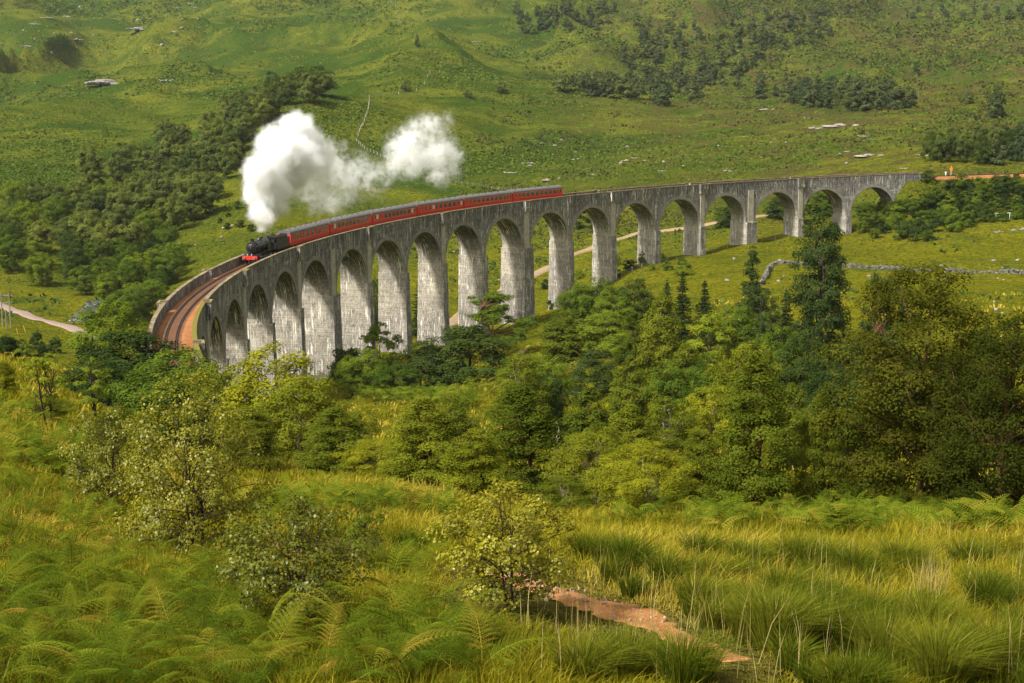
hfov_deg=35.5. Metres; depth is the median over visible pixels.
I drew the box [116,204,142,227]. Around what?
broadleaf tree
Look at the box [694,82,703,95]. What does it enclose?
tree
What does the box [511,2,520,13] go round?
tree
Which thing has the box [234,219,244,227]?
shrub
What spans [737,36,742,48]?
tree
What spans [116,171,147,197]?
broadleaf tree
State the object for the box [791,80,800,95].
tree
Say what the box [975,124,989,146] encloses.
broadleaf tree
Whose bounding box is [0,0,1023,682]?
hillside
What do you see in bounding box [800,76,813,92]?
tree
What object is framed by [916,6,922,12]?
tree
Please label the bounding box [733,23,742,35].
tree
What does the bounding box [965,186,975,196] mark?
broadleaf tree
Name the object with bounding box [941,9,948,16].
tree
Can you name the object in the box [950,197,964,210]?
broadleaf tree
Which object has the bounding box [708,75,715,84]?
tree
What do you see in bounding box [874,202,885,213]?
shrub
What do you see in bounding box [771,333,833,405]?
broadleaf tree
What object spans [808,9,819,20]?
tree
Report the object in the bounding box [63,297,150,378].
broadleaf tree
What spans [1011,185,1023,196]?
broadleaf tree
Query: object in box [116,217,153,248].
broadleaf tree
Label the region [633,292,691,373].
birch tree
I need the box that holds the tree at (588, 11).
[586,6,593,13]
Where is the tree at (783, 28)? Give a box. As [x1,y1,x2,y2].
[780,22,787,32]
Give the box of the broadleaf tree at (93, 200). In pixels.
[71,186,116,220]
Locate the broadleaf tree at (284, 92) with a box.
[275,83,296,104]
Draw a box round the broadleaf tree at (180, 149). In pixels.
[173,140,193,163]
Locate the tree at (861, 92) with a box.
[850,83,864,105]
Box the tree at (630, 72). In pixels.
[628,68,634,77]
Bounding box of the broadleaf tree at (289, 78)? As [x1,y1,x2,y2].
[273,74,296,92]
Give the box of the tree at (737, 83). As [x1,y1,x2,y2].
[733,73,740,85]
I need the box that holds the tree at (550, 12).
[542,3,553,16]
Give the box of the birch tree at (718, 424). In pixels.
[671,385,746,458]
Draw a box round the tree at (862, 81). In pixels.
[860,78,871,90]
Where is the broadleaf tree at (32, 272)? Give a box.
[23,252,61,285]
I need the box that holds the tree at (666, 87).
[663,84,671,97]
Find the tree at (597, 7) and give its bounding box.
[594,2,602,11]
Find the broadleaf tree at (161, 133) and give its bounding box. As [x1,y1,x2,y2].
[147,122,183,151]
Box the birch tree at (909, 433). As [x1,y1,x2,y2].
[804,260,1020,510]
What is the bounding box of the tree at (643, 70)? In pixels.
[637,64,652,76]
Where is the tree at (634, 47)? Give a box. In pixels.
[630,45,641,56]
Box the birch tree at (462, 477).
[430,428,518,501]
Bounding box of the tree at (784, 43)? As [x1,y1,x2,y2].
[780,38,789,49]
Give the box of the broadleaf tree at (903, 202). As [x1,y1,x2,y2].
[895,198,911,210]
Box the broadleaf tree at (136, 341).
[69,329,189,409]
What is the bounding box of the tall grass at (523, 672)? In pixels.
[0,492,1023,682]
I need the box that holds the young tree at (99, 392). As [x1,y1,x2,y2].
[73,357,115,420]
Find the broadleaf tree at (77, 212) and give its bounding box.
[71,207,102,234]
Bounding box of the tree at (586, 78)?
[582,75,591,89]
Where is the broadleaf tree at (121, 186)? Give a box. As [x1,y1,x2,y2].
[106,181,131,203]
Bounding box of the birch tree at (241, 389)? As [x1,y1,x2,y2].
[198,340,337,463]
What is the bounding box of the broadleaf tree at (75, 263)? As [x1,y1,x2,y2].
[55,242,92,279]
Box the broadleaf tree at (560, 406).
[532,373,576,436]
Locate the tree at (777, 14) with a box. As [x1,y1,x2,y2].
[775,11,780,19]
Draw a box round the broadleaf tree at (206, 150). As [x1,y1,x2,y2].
[196,136,226,169]
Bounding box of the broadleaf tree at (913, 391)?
[876,354,973,434]
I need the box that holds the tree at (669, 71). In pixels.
[666,65,676,76]
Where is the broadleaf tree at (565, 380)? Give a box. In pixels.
[521,354,578,415]
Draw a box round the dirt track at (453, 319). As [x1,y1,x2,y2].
[449,214,767,330]
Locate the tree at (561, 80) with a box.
[553,70,573,90]
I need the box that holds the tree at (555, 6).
[551,1,557,11]
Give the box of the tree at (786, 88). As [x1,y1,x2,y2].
[778,84,792,101]
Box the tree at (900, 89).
[891,86,910,106]
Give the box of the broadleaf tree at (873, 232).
[870,228,882,238]
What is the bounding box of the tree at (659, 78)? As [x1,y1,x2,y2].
[652,72,665,85]
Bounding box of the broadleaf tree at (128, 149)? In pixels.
[112,141,137,166]
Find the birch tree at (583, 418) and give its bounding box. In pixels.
[558,385,615,463]
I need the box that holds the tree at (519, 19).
[516,15,523,24]
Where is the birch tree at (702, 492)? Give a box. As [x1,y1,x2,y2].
[665,428,726,508]
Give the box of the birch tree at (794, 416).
[763,381,820,466]
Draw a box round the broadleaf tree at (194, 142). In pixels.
[184,131,213,155]
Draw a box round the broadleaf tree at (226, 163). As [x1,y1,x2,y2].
[209,149,239,178]
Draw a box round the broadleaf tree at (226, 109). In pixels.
[216,100,239,131]
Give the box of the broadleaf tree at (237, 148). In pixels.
[220,136,247,165]
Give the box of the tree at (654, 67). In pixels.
[650,64,659,74]
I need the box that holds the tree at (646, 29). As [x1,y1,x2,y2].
[638,23,648,38]
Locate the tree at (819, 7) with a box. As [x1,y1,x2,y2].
[817,4,824,15]
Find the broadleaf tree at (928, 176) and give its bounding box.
[920,169,936,181]
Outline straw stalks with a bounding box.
[506,512,1023,682]
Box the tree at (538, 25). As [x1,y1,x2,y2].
[535,17,543,29]
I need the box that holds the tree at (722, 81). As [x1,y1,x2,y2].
[717,68,726,84]
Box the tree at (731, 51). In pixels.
[726,42,736,55]
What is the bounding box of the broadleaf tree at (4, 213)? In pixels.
[0,206,15,223]
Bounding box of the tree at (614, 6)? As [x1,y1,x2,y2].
[611,1,616,10]
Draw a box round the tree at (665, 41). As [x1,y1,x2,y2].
[662,36,669,48]
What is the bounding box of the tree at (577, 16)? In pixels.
[573,9,580,20]
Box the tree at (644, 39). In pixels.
[637,33,649,43]
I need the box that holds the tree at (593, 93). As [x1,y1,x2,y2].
[584,78,598,95]
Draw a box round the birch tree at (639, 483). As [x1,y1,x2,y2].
[584,438,701,518]
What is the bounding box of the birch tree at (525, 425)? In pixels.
[460,382,574,498]
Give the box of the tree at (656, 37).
[654,31,663,44]
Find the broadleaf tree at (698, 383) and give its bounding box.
[685,352,736,414]
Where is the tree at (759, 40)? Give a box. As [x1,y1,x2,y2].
[757,34,765,45]
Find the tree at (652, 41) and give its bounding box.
[650,35,656,49]
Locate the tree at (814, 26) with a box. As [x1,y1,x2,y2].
[805,20,819,32]
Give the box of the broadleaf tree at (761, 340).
[748,324,809,394]
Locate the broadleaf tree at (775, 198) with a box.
[769,196,781,208]
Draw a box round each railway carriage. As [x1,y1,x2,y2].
[276,220,328,248]
[319,211,371,235]
[362,203,416,225]
[412,196,463,216]
[460,190,511,208]
[509,185,562,201]
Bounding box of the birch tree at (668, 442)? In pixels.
[641,395,704,468]
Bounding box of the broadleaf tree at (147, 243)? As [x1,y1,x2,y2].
[136,235,166,268]
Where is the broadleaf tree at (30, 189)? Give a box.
[20,179,45,203]
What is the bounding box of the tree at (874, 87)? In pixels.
[860,82,889,106]
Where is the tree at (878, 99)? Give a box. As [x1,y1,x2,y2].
[873,92,883,109]
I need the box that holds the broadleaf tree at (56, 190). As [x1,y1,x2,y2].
[34,181,70,211]
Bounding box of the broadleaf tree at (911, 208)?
[901,198,920,215]
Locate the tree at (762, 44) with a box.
[759,39,767,50]
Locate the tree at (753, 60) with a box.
[750,57,757,66]
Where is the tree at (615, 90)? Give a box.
[613,79,621,92]
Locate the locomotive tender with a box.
[265,234,289,253]
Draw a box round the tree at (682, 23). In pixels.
[678,19,685,27]
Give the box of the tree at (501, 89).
[496,82,508,92]
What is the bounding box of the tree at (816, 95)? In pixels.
[805,84,825,106]
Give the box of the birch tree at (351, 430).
[290,405,376,473]
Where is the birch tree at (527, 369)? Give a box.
[491,351,552,428]
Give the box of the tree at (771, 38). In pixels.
[766,31,776,44]
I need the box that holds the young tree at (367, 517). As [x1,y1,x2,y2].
[338,497,388,567]
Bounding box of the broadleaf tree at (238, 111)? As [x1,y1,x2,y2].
[224,99,257,126]
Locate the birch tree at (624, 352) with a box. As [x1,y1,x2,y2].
[611,310,650,369]
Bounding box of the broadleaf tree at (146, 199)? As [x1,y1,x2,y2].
[127,187,162,215]
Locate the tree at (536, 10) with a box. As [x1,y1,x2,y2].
[533,5,540,15]
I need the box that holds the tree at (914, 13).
[910,11,915,18]
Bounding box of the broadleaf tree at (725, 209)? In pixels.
[714,207,729,219]
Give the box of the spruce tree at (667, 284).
[658,280,677,331]
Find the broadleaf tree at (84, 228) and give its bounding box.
[57,211,105,248]
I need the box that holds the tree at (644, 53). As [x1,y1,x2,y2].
[640,41,652,56]
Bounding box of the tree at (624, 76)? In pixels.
[620,74,630,87]
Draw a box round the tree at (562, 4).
[559,0,564,10]
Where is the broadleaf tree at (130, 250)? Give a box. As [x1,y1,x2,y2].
[112,242,143,266]
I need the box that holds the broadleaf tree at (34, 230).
[23,219,57,250]
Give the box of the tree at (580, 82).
[576,77,584,90]
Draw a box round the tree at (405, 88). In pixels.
[400,84,407,91]
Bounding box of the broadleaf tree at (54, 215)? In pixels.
[38,195,74,226]
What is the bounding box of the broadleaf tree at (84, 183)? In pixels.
[73,176,94,201]
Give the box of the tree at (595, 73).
[592,70,602,80]
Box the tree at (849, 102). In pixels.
[842,87,857,110]
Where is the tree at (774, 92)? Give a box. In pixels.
[771,84,778,94]
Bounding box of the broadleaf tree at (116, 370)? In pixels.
[55,357,141,409]
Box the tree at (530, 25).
[524,20,535,33]
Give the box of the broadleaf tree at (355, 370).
[332,348,389,395]
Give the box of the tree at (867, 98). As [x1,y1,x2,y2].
[858,89,873,110]
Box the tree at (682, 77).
[676,71,685,86]
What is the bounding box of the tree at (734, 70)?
[727,61,738,74]
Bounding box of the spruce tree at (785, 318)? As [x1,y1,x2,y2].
[773,290,796,361]
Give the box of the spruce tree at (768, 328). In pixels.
[760,315,775,365]
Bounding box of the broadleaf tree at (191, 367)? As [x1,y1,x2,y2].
[119,346,227,442]
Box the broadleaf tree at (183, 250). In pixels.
[158,241,191,268]
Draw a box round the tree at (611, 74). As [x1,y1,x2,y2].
[604,71,616,86]
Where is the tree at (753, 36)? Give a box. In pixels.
[747,31,757,43]
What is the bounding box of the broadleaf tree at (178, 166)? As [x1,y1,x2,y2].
[164,155,191,176]
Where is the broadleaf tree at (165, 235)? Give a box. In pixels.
[152,222,180,248]
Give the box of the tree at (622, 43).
[619,41,627,51]
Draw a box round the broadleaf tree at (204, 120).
[197,110,220,132]
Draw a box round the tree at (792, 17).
[786,15,795,24]
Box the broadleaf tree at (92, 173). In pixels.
[76,162,105,191]
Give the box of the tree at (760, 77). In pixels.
[754,70,765,86]
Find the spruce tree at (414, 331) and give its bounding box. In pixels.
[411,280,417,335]
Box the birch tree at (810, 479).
[782,391,860,505]
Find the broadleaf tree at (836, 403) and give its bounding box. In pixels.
[797,377,876,456]
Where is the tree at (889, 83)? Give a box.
[876,74,897,92]
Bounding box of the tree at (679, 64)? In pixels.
[671,61,683,73]
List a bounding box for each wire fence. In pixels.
[356,98,369,141]
[357,140,387,159]
[621,233,787,275]
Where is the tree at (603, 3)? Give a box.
[598,0,606,8]
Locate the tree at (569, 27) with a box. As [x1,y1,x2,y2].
[566,20,573,30]
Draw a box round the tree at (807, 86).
[794,81,810,98]
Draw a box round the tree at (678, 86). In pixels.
[673,82,680,91]
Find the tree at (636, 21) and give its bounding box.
[632,12,640,24]
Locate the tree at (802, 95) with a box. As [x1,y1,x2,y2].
[795,88,810,104]
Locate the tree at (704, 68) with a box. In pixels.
[701,59,710,73]
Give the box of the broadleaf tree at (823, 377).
[798,345,882,411]
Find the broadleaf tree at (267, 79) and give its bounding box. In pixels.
[262,71,279,89]
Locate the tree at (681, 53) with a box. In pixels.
[679,47,690,57]
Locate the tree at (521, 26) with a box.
[517,23,526,32]
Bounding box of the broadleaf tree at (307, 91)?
[294,72,321,102]
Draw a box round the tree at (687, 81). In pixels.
[684,71,692,85]
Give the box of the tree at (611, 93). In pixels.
[605,83,616,97]
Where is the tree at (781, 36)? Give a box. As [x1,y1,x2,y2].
[778,34,783,42]
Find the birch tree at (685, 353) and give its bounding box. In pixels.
[666,343,707,392]
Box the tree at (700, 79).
[696,73,707,86]
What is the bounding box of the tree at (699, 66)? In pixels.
[697,60,707,74]
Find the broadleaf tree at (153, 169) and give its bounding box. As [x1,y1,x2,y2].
[135,156,175,187]
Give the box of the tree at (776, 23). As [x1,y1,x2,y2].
[771,17,779,27]
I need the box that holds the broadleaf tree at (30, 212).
[4,200,43,232]
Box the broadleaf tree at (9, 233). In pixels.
[0,222,28,257]
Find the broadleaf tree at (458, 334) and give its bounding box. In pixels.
[413,324,517,386]
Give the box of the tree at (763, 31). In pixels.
[757,27,769,37]
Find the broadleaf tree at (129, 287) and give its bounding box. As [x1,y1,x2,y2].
[119,282,147,303]
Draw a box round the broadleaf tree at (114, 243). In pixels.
[108,235,137,258]
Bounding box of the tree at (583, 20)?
[578,15,586,24]
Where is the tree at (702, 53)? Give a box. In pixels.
[698,48,706,59]
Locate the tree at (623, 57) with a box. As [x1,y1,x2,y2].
[618,49,626,60]
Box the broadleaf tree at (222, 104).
[215,97,241,116]
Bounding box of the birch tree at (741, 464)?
[701,347,805,512]
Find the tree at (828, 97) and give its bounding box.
[823,90,832,108]
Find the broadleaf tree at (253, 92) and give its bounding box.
[249,85,271,107]
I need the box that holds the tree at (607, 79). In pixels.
[601,75,610,88]
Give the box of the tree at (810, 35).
[803,27,815,41]
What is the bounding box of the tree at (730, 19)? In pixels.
[727,16,733,25]
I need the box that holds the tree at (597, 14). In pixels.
[595,9,602,22]
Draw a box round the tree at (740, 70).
[737,64,743,75]
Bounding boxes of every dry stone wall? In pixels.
[759,260,931,285]
[945,267,1023,274]
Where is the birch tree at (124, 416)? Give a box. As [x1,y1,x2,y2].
[92,404,149,455]
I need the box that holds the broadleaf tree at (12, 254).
[0,237,30,271]
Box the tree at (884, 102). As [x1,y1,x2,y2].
[875,85,890,106]
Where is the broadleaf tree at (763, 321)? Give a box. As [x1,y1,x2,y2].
[741,287,783,343]
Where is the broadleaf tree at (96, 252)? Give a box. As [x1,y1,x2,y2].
[83,238,112,263]
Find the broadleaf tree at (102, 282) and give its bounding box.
[91,272,118,299]
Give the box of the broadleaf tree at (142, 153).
[131,143,153,168]
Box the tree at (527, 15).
[524,11,529,20]
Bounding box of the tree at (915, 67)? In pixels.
[912,63,919,74]
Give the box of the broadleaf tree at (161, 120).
[155,117,176,135]
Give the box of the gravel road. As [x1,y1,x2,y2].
[0,302,95,338]
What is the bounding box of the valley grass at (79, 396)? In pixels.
[0,290,1023,508]
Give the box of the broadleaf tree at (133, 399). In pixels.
[102,361,198,439]
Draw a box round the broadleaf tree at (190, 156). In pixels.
[181,147,204,170]
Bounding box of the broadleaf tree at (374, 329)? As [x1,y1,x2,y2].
[359,321,403,376]
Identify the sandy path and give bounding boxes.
[484,568,751,661]
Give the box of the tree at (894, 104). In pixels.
[888,89,902,109]
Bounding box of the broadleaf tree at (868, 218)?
[857,211,884,226]
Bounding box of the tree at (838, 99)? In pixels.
[831,88,843,104]
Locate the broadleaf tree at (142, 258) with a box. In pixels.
[118,252,160,283]
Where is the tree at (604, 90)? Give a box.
[600,83,607,95]
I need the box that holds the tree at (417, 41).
[415,35,420,46]
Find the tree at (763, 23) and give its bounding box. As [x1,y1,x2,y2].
[760,20,768,34]
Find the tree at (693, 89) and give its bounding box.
[686,81,697,97]
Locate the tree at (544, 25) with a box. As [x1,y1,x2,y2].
[541,16,550,28]
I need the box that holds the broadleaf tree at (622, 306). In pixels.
[585,295,634,327]
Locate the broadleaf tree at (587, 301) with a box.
[565,276,631,323]
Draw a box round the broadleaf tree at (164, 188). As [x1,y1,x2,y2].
[143,175,181,209]
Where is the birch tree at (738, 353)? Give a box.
[703,339,786,448]
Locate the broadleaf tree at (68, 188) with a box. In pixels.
[62,181,82,207]
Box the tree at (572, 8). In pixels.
[567,0,574,9]
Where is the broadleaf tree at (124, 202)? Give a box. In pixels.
[101,188,131,220]
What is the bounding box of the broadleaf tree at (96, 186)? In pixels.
[83,183,108,208]
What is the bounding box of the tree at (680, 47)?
[677,38,684,49]
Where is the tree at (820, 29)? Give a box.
[816,25,824,38]
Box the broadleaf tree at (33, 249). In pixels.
[24,238,53,265]
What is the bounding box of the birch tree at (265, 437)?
[210,406,287,471]
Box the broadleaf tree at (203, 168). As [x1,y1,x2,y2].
[185,159,209,179]
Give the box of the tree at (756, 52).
[751,45,763,58]
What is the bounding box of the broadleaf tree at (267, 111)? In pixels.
[241,92,276,124]
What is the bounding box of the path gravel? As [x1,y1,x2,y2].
[504,573,681,634]
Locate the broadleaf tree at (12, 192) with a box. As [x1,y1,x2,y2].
[0,180,29,205]
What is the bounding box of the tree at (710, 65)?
[705,63,717,78]
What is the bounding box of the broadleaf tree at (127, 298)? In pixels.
[97,288,147,321]
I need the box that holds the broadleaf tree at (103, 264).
[90,256,117,287]
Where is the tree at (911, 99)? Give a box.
[901,87,917,107]
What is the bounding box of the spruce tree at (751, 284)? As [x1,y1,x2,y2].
[734,246,772,336]
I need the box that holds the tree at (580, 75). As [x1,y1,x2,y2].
[572,71,584,83]
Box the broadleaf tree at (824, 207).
[816,202,832,214]
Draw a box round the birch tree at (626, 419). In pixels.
[598,403,663,475]
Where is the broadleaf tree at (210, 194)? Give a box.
[193,182,220,213]
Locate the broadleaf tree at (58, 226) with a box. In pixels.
[51,216,76,244]
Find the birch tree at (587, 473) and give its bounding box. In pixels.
[536,425,646,510]
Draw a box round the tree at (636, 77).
[632,73,638,83]
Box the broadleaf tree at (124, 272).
[103,258,146,294]
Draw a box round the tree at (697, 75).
[693,72,700,80]
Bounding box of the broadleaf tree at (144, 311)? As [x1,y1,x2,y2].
[129,288,155,317]
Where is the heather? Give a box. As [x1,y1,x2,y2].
[411,0,1023,257]
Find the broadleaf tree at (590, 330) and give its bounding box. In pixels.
[574,312,622,356]
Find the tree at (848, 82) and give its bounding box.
[843,75,854,90]
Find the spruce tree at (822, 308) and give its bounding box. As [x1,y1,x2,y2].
[783,210,854,365]
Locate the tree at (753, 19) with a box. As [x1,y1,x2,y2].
[750,15,757,26]
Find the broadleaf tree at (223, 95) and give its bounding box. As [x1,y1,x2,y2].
[216,92,233,108]
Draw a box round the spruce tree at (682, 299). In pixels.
[671,272,695,342]
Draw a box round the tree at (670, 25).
[664,20,675,32]
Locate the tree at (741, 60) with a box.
[737,52,749,70]
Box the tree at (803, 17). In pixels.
[798,12,805,25]
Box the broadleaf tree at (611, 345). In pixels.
[594,332,639,363]
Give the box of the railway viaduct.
[140,172,926,400]
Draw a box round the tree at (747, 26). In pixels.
[746,23,753,32]
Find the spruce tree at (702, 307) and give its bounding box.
[687,281,716,345]
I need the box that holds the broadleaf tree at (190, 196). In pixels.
[169,181,209,220]
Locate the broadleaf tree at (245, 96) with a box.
[236,93,254,114]
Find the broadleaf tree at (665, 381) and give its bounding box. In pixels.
[639,359,696,429]
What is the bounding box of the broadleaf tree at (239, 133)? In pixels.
[222,123,255,151]
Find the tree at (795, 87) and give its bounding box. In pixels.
[788,85,800,104]
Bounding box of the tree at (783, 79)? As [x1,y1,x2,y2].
[779,77,791,90]
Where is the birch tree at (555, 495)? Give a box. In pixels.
[531,474,598,512]
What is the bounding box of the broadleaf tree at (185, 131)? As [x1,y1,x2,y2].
[174,122,193,143]
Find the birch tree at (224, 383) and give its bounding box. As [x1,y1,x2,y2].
[175,360,243,452]
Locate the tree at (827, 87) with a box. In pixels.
[821,80,834,100]
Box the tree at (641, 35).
[638,30,646,44]
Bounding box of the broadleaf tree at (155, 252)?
[143,244,185,279]
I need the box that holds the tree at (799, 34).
[793,31,804,44]
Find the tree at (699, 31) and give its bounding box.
[695,28,703,39]
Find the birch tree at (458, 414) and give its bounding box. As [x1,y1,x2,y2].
[426,393,482,470]
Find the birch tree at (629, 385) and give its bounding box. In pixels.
[603,355,652,425]
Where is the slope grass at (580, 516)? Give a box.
[0,380,1023,542]
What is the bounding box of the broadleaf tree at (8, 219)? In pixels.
[0,216,24,241]
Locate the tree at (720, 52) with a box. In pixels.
[716,49,728,64]
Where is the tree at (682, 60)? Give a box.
[680,56,684,65]
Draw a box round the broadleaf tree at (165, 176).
[159,169,186,186]
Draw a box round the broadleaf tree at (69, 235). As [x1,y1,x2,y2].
[54,229,84,258]
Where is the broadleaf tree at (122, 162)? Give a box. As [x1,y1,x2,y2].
[99,149,136,180]
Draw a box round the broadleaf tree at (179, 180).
[173,168,213,193]
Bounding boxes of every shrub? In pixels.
[0,336,20,357]
[15,341,34,356]
[28,341,48,356]
[29,332,42,343]
[45,339,61,352]
[50,334,62,341]
[223,222,230,229]
[234,201,241,208]
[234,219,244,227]
[245,209,255,217]
[247,224,255,231]
[324,347,363,389]
[540,279,548,288]
[574,270,584,278]
[575,221,585,228]
[617,255,623,266]
[622,260,638,269]
[637,251,646,263]
[648,263,655,270]
[662,260,673,270]
[673,261,694,275]
[677,256,685,264]
[713,215,729,228]
[722,212,730,225]
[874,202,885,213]
[874,223,891,233]
[876,213,885,223]
[882,200,899,214]
[884,211,906,227]
[885,203,907,220]
[892,221,909,239]
[899,219,913,230]
[907,210,931,227]
[907,219,927,233]
[908,229,922,241]
[919,193,940,208]
[927,218,940,232]
[928,180,938,189]
[930,189,951,206]
[940,194,958,211]
[941,179,954,189]
[943,213,962,231]
[952,212,976,226]
[953,172,967,187]
[958,190,971,202]
[962,204,976,214]
[965,179,975,190]
[965,201,974,209]
[968,188,988,203]
[973,176,987,187]
[976,184,993,198]
[977,208,994,222]
[985,183,995,193]
[986,201,1001,216]
[988,195,997,201]
[991,185,1012,197]
[993,175,1013,190]
[994,211,1010,221]
[1003,205,1015,216]
[1010,203,1023,218]
[1011,194,1021,201]
[1011,199,1023,209]
[1012,174,1020,179]
[1014,178,1023,188]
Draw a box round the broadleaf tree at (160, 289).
[130,279,168,306]
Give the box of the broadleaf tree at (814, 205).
[806,199,819,212]
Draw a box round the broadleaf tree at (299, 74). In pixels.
[285,65,339,91]
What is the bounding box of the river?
[68,289,132,321]
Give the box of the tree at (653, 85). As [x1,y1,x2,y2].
[646,79,656,93]
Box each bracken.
[0,0,1023,285]
[0,189,1023,432]
[0,428,557,682]
[307,336,814,406]
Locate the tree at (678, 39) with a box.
[671,31,686,47]
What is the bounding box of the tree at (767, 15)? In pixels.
[764,9,769,20]
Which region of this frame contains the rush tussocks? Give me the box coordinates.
[353,517,1023,682]
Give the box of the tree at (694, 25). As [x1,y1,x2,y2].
[691,19,697,29]
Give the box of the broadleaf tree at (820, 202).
[810,190,829,209]
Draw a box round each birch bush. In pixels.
[54,401,168,515]
[92,367,287,565]
[208,489,388,636]
[419,478,583,617]
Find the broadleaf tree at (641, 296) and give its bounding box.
[614,278,658,321]
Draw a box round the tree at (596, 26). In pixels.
[592,19,600,30]
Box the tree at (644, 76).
[641,73,650,82]
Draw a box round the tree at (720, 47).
[711,41,724,50]
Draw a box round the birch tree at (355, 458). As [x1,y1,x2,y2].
[327,438,419,475]
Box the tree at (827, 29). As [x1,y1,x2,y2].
[825,24,832,35]
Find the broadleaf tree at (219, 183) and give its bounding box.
[192,171,224,197]
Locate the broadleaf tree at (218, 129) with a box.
[203,117,228,147]
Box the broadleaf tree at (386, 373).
[357,363,426,395]
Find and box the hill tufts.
[0,0,1023,367]
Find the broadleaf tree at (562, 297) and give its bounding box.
[550,282,596,323]
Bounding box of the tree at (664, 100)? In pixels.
[650,84,671,104]
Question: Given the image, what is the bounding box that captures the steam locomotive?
[242,235,277,263]
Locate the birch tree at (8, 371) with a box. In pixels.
[0,361,22,393]
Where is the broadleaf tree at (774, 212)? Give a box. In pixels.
[764,199,783,218]
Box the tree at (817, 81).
[812,74,822,88]
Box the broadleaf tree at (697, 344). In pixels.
[686,313,738,366]
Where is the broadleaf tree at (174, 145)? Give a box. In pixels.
[155,134,180,161]
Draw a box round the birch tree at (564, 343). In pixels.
[537,310,588,361]
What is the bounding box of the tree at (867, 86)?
[862,79,880,100]
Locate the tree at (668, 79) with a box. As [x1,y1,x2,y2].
[662,75,672,90]
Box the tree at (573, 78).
[567,75,578,85]
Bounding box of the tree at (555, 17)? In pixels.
[551,10,559,22]
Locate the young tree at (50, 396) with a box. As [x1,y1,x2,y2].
[18,351,68,426]
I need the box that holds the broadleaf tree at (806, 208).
[778,204,809,217]
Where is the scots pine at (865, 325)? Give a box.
[849,271,923,398]
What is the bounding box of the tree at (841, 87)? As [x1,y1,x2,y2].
[835,81,848,98]
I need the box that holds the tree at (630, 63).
[627,58,635,69]
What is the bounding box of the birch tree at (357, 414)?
[338,405,385,468]
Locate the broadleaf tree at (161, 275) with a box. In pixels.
[142,270,172,294]
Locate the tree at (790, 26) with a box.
[786,18,796,29]
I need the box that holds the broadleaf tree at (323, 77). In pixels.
[312,71,330,94]
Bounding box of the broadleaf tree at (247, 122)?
[227,112,264,140]
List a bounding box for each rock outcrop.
[84,79,117,84]
[126,27,143,29]
[820,123,858,127]
[854,154,882,156]
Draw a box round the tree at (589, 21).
[586,18,593,26]
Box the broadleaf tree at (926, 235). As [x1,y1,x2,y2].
[918,230,935,240]
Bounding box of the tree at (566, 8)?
[562,3,571,15]
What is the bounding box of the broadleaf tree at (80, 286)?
[64,264,103,294]
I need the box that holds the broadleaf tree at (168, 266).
[150,253,187,281]
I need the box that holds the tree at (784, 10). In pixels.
[782,8,790,17]
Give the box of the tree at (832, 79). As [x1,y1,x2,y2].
[824,75,838,91]
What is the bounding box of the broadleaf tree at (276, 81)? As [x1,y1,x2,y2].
[265,78,294,94]
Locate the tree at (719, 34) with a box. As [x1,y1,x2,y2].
[714,27,722,39]
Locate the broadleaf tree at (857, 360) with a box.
[842,317,905,406]
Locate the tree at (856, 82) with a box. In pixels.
[846,78,864,101]
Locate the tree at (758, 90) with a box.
[753,83,766,97]
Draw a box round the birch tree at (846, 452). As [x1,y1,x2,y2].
[806,389,916,504]
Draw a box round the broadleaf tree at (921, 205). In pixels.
[910,195,930,208]
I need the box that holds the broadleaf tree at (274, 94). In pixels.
[260,88,285,111]
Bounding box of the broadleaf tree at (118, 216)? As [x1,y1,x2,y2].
[99,205,125,232]
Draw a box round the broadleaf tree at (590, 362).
[564,348,619,399]
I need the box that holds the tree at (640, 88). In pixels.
[632,82,646,97]
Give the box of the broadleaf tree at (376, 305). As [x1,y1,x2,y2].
[373,276,377,338]
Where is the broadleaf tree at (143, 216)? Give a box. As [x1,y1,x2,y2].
[130,207,165,240]
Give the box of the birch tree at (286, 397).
[235,374,354,466]
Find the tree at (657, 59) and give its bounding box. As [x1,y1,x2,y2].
[651,49,662,64]
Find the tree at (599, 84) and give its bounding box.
[592,74,603,93]
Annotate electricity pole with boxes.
[0,293,12,327]
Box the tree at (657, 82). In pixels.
[653,76,659,90]
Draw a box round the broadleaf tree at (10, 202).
[2,196,26,221]
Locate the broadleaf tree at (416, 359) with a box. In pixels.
[385,340,452,386]
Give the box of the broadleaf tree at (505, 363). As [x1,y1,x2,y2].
[494,353,547,385]
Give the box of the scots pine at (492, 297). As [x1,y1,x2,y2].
[465,290,541,355]
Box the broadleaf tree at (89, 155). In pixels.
[74,147,105,174]
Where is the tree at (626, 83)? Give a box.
[616,77,633,98]
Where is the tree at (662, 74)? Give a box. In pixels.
[658,69,666,81]
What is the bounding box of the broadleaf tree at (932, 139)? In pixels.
[919,131,940,160]
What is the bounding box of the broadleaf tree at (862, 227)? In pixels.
[855,220,871,232]
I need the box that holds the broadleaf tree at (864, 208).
[854,201,875,216]
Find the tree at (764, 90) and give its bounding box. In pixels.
[759,81,766,92]
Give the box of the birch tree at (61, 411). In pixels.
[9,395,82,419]
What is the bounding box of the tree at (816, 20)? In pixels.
[812,16,820,27]
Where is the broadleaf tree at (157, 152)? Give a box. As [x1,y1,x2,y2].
[147,137,171,164]
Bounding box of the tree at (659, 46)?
[649,41,663,57]
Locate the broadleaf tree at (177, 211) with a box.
[152,194,190,229]
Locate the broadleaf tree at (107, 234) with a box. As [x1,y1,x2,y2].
[89,217,126,254]
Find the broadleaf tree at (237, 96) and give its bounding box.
[228,90,247,103]
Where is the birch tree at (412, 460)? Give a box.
[373,396,469,489]
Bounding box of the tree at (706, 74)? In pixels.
[702,71,710,84]
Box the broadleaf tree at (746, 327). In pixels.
[705,301,761,367]
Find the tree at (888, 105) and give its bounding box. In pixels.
[884,89,895,108]

